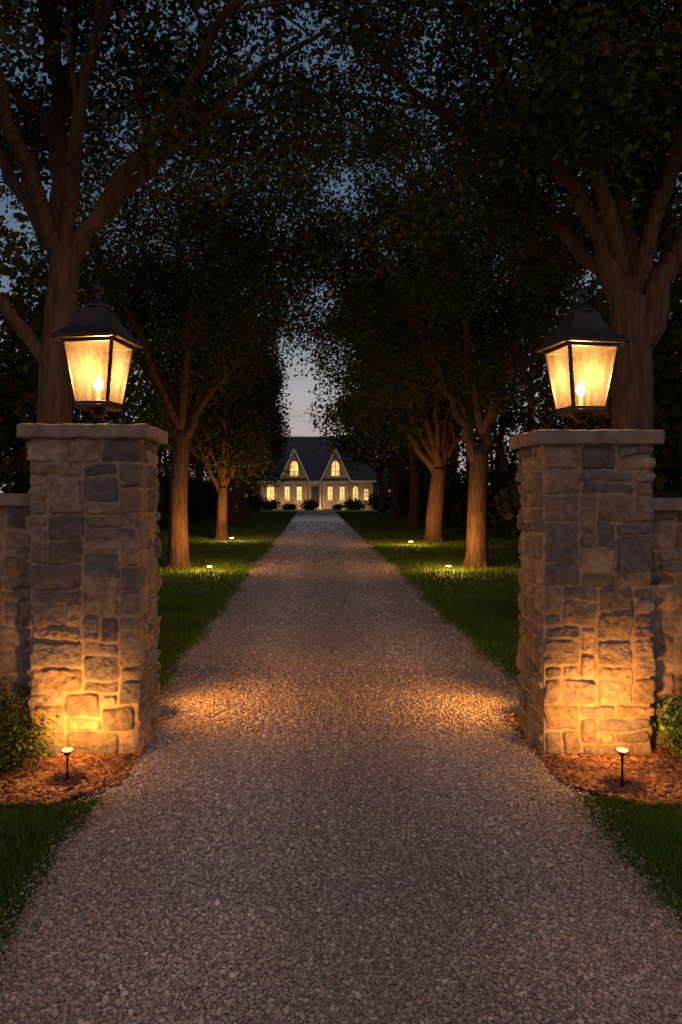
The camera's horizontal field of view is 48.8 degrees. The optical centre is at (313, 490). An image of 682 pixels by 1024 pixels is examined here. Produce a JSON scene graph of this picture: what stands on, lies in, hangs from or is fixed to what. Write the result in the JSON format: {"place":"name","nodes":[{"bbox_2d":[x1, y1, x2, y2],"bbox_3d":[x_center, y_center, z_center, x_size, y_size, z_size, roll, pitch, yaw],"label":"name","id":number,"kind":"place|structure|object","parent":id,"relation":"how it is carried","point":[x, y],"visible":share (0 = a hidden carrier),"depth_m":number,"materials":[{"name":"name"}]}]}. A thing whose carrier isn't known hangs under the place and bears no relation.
{"place":"outdoors","nodes":[
{"label":"outdoors","id":0,"kind":"place"},
{"bbox_2d":[0,512,681,1023],"bbox_3d":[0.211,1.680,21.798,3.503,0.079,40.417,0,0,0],"label":"gravel driveway","id":1,"kind":"structure","parent":0,"point":[448,747],"depth_m":3.49,"materials":[{"name":"grey gravel"}]},
{"bbox_2d":[0,509,681,990],"bbox_3d":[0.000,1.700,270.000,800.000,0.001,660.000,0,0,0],"label":"ground","id":2,"kind":"structure","parent":0,"point":[594,795],"depth_m":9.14,"materials":[{"name":"plant"}]},
{"bbox_2d":[0,4,398,569],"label":"maple tree","id":3,"kind":"object","parent":2,"relation":"on","point":[129,303],"visible":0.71,"depth_m":15.39,"materials":[{"name":"green plant"}]},
{"bbox_2d":[104,132,342,539],"bbox_3d":[-3.137,-4.979,26.043,8.334,13.469,10.261,0,0,0],"label":"maple tree","id":4,"kind":"object","parent":2,"relation":"on","point":[242,422],"visible":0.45,"depth_m":25.58,"materials":[{"name":"green plant"}]},
{"bbox_2d":[119,225,332,526],"bbox_3d":[-4.396,-5.194,35.473,9.845,13.920,10.064,0,0,-22],"label":"maple tree","id":5,"kind":"object","parent":2,"relation":"on","point":[231,508],"visible":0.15,"depth_m":34.92,"materials":[{"name":"green plant"}]},
{"bbox_2d":[170,300,326,519],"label":"maple tree","id":6,"kind":"object","parent":2,"relation":"on","point":[242,504],"visible":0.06,"depth_m":44.01,"materials":[{"name":"green plant"}]},
{"bbox_2d":[198,339,317,514],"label":"maple tree","id":7,"kind":"object","parent":2,"relation":"on","point":[248,477],"visible":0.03,"depth_m":52.79,"materials":[{"name":"green plant"}]},
{"bbox_2d":[262,497,280,509],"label":"garden shrub","id":8,"kind":"object","parent":2,"relation":"on","point":[273,506],"visible":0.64,"depth_m":66.11,"materials":[{"name":"green plant"}]},
{"bbox_2d":[0,0,545,423],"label":"maple tree","id":9,"kind":"object","parent":2,"relation":"on","point":[64,239],"visible":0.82,"depth_m":8.27,"materials":[{"name":"green plant"}]},
{"bbox_2d":[281,502,297,509],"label":"garden shrub","id":10,"kind":"object","parent":2,"relation":"on","point":[287,506],"visible":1,"depth_m":67.41,"materials":[{"name":"green plant"}]},
{"bbox_2d":[300,497,320,509],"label":"garden shrub","id":11,"kind":"object","parent":2,"relation":"on","point":[310,505],"visible":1,"depth_m":66.12,"materials":[{"name":"green plant"}]},
{"bbox_2d":[235,452,389,508],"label":"walls","id":12,"kind":"structure","parent":2,"relation":"on","point":[279,491],"depth_m":69.65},
{"bbox_2d":[218,437,408,483],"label":"roof","id":13,"kind":"structure","parent":12,"relation":"attached to","point":[315,467],"depth_m":71.13,"materials":[{"name":"stone"}]},
{"bbox_2d":[312,487,317,507],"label":"front door","id":14,"kind":"structure","parent":12,"relation":"attached to","point":[314,493],"depth_m":69.94,"materials":[{"name":"grey wood"}]},
{"bbox_2d":[267,461,367,499],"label":"lit windows","id":15,"kind":"structure","parent":12,"relation":"attached to","point":[296,474],"depth_m":69.62,"materials":[{"name":"yellow glass"}]},
{"bbox_2d":[263,448,375,507],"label":"window frames and trim","id":16,"kind":"structure","parent":12,"relation":"attached to","point":[317,482],"depth_m":69.55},
{"bbox_2d":[236,510,403,511],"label":"gravel forecourt","id":17,"kind":"structure","parent":2,"relation":"on","point":[316,510],"depth_m":64.58,"materials":[{"name":"grey gravel"}]},
{"bbox_2d":[236,478,261,509],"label":"garden shrub","id":18,"kind":"object","parent":17,"relation":"on","point":[252,491],"visible":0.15,"depth_m":63.80,"materials":[{"name":"green plant"}]},
{"bbox_2d":[249,492,272,510],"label":"garden shrub","id":19,"kind":"object","parent":17,"relation":"on","point":[256,503],"visible":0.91,"depth_m":61.75,"materials":[{"name":"green plant"}]},
{"bbox_2d":[378,476,408,509],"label":"garden shrub","id":20,"kind":"object","parent":17,"relation":"on","point":[388,489],"visible":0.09,"depth_m":62.91,"materials":[{"name":"green plant"}]},
{"bbox_2d":[331,504,341,509],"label":"garden shrub","id":21,"kind":"object","parent":2,"relation":"on","point":[337,507],"visible":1,"depth_m":67.06,"materials":[{"name":"green plant"}]},
{"bbox_2d":[0,181,681,539],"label":"background trees","id":22,"kind":"object","parent":2,"relation":"on","point":[19,371],"visible":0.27,"depth_m":24.93,"materials":[{"name":"green plant"}]},
{"bbox_2d":[0,713,681,806],"bbox_3d":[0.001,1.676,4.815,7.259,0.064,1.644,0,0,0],"label":"mulch bed","id":23,"kind":"object","parent":2,"relation":"on","point":[659,768],"visible":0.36,"depth_m":4.43,"materials":[{"name":"brown soil"}]},
{"bbox_2d":[0,507,30,742],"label":"stone wall","id":24,"kind":"structure","parent":23,"relation":"on","point":[15,589],"depth_m":4.97,"materials":[{"name":"grey stone"}]},
{"bbox_2d":[0,493,30,506],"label":"coping","id":25,"kind":"object","parent":24,"relation":"on","point":[15,499],"visible":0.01,"depth_m":4.92,"materials":[{"name":"grey stone"}]},
{"bbox_2d":[0,677,73,782],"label":"evergreen shrub","id":26,"kind":"object","parent":23,"relation":"on","point":[10,748],"visible":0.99,"depth_m":4.47,"materials":[{"name":"green plant"}]},
{"bbox_2d":[60,747,74,779],"bbox_3d":[-1.430,1.595,4.360,0.085,0.191,0.085,0,0,0],"label":"path light","id":27,"kind":"object","parent":23,"relation":"on","point":[67,751],"visible":0.98,"depth_m":4.35,"materials":[{"name":"brown metal"}]},
{"bbox_2d":[24,438,161,755],"bbox_3d":[-1.464,0.680,5.081,0.789,2.040,0.664,0,0,0],"label":"stone shaft","id":28,"kind":"object","parent":23,"relation":"on","point":[93,578],"visible":0.98,"depth_m":4.79,"materials":[{"name":"grey stone"}]},
{"bbox_2d":[16,423,167,443],"bbox_3d":[-1.464,-0.380,5.080,0.844,0.102,0.703,0,0,0],"label":"capstone","id":29,"kind":"object","parent":28,"relation":"on","point":[29,431],"visible":0.84,"depth_m":4.74,"materials":[{"name":"grey stone"}]},
{"bbox_2d":[51,279,142,423],"bbox_3d":[-1.455,-0.928,5.080,0.454,1.004,0.454,0,0,9],"label":"gate lantern","id":30,"kind":"object","parent":29,"relation":"on","point":[94,325],"visible":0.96,"depth_m":4.98,"materials":[{"name":"brown metal"}]},
{"bbox_2d":[515,444,655,755],"bbox_3d":[1.818,0.700,5.059,0.793,2.000,0.618,0,0,0],"label":"stone shaft","id":31,"kind":"object","parent":23,"relation":"on","point":[585,663],"visible":1,"depth_m":4.79,"materials":[{"name":"grey stone"}]},
{"bbox_2d":[509,429,664,448],"bbox_3d":[1.810,-0.340,5.060,0.829,0.104,0.660,0,0,0],"label":"capstone","id":32,"kind":"object","parent":31,"relation":"on","point":[586,437],"visible":0.86,"depth_m":4.74,"materials":[{"name":"grey stone"}]},
{"bbox_2d":[534,284,630,429],"bbox_3d":[1.800,-0.892,5.060,0.454,1.004,0.454,0,0,-9],"label":"gate lantern","id":33,"kind":"object","parent":32,"relation":"on","point":[582,329],"visible":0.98,"depth_m":4.96,"materials":[{"name":"brown metal"}]},
{"bbox_2d":[614,747,629,786],"bbox_3d":[1.755,1.579,4.270,0.085,0.221,0.085,0,0,0],"label":"path light","id":34,"kind":"object","parent":23,"relation":"on","point":[622,751],"visible":1,"depth_m":4.26,"materials":[{"name":"brown metal"}]},
{"bbox_2d":[650,511,681,744],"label":"stone wall","id":35,"kind":"structure","parent":23,"relation":"on","point":[666,572],"depth_m":4.97,"materials":[{"name":"grey stone"}]},
{"bbox_2d":[653,497,681,510],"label":"coping","id":36,"kind":"object","parent":35,"relation":"on","point":[668,504],"visible":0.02,"depth_m":4.92,"materials":[{"name":"grey stone"}]},
{"bbox_2d":[653,694,681,761],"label":"boxwood shrub","id":37,"kind":"object","parent":23,"relation":"on","point":[672,717],"visible":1,"depth_m":4.58,"materials":[{"name":"green plant"}]},
{"bbox_2d":[338,496,368,509],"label":"garden shrub","id":38,"kind":"object","parent":2,"relation":"on","point":[352,504],"visible":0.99,"depth_m":66.48,"materials":[{"name":"green plant"}]},
{"bbox_2d":[361,490,389,509],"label":"garden shrub","id":39,"kind":"object","parent":2,"relation":"on","point":[371,497],"visible":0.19,"depth_m":66.07,"materials":[{"name":"green plant"}]},
{"bbox_2d":[367,492,399,510],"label":"garden shrub","id":40,"kind":"object","parent":2,"relation":"on","point":[387,502],"visible":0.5,"depth_m":60.83,"materials":[{"name":"green plant"}]},
{"bbox_2d":[309,338,462,515],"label":"maple tree","id":41,"kind":"object","parent":2,"relation":"on","point":[379,471],"visible":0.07,"depth_m":50.82,"materials":[{"name":"green plant"}]},
{"bbox_2d":[302,301,473,520],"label":"maple tree","id":42,"kind":"object","parent":2,"relation":"on","point":[394,507],"visible":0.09,"depth_m":41.83,"materials":[{"name":"green plant"}]},
{"bbox_2d":[268,137,582,543],"bbox_3d":[3.945,-5.029,24.796,11.312,13.607,9.516,0,0,0],"label":"maple tree","id":43,"kind":"object","parent":2,"relation":"on","point":[438,448],"visible":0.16,"depth_m":24.29,"materials":[{"name":"green plant"}]},
{"bbox_2d":[318,254,542,529],"bbox_3d":[4.828,-4.751,32.673,9.964,13.032,9.488,0,0,18],"label":"maple tree","id":44,"kind":"object","parent":2,"relation":"on","point":[414,512],"visible":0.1,"depth_m":32.83,"materials":[{"name":"green plant"}]},
{"bbox_2d":[214,0,681,495],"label":"maple tree","id":45,"kind":"object","parent":2,"relation":"on","point":[609,99],"visible":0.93,"depth_m":8.74,"materials":[{"name":"green plant"}]},
{"bbox_2d":[238,12,679,569],"bbox_3d":[3.111,-4.125,16.600,11.619,11.778,7.891,0,0,32],"label":"maple tree","id":46,"kind":"object","parent":2,"relation":"on","point":[502,335],"visible":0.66,"depth_m":16.05,"materials":[{"name":"green plant"}]},
{"bbox_2d":[0,0,681,492],"label":"sky","id":47,"kind":"structure","parent":0,"point":[301,399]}
]}

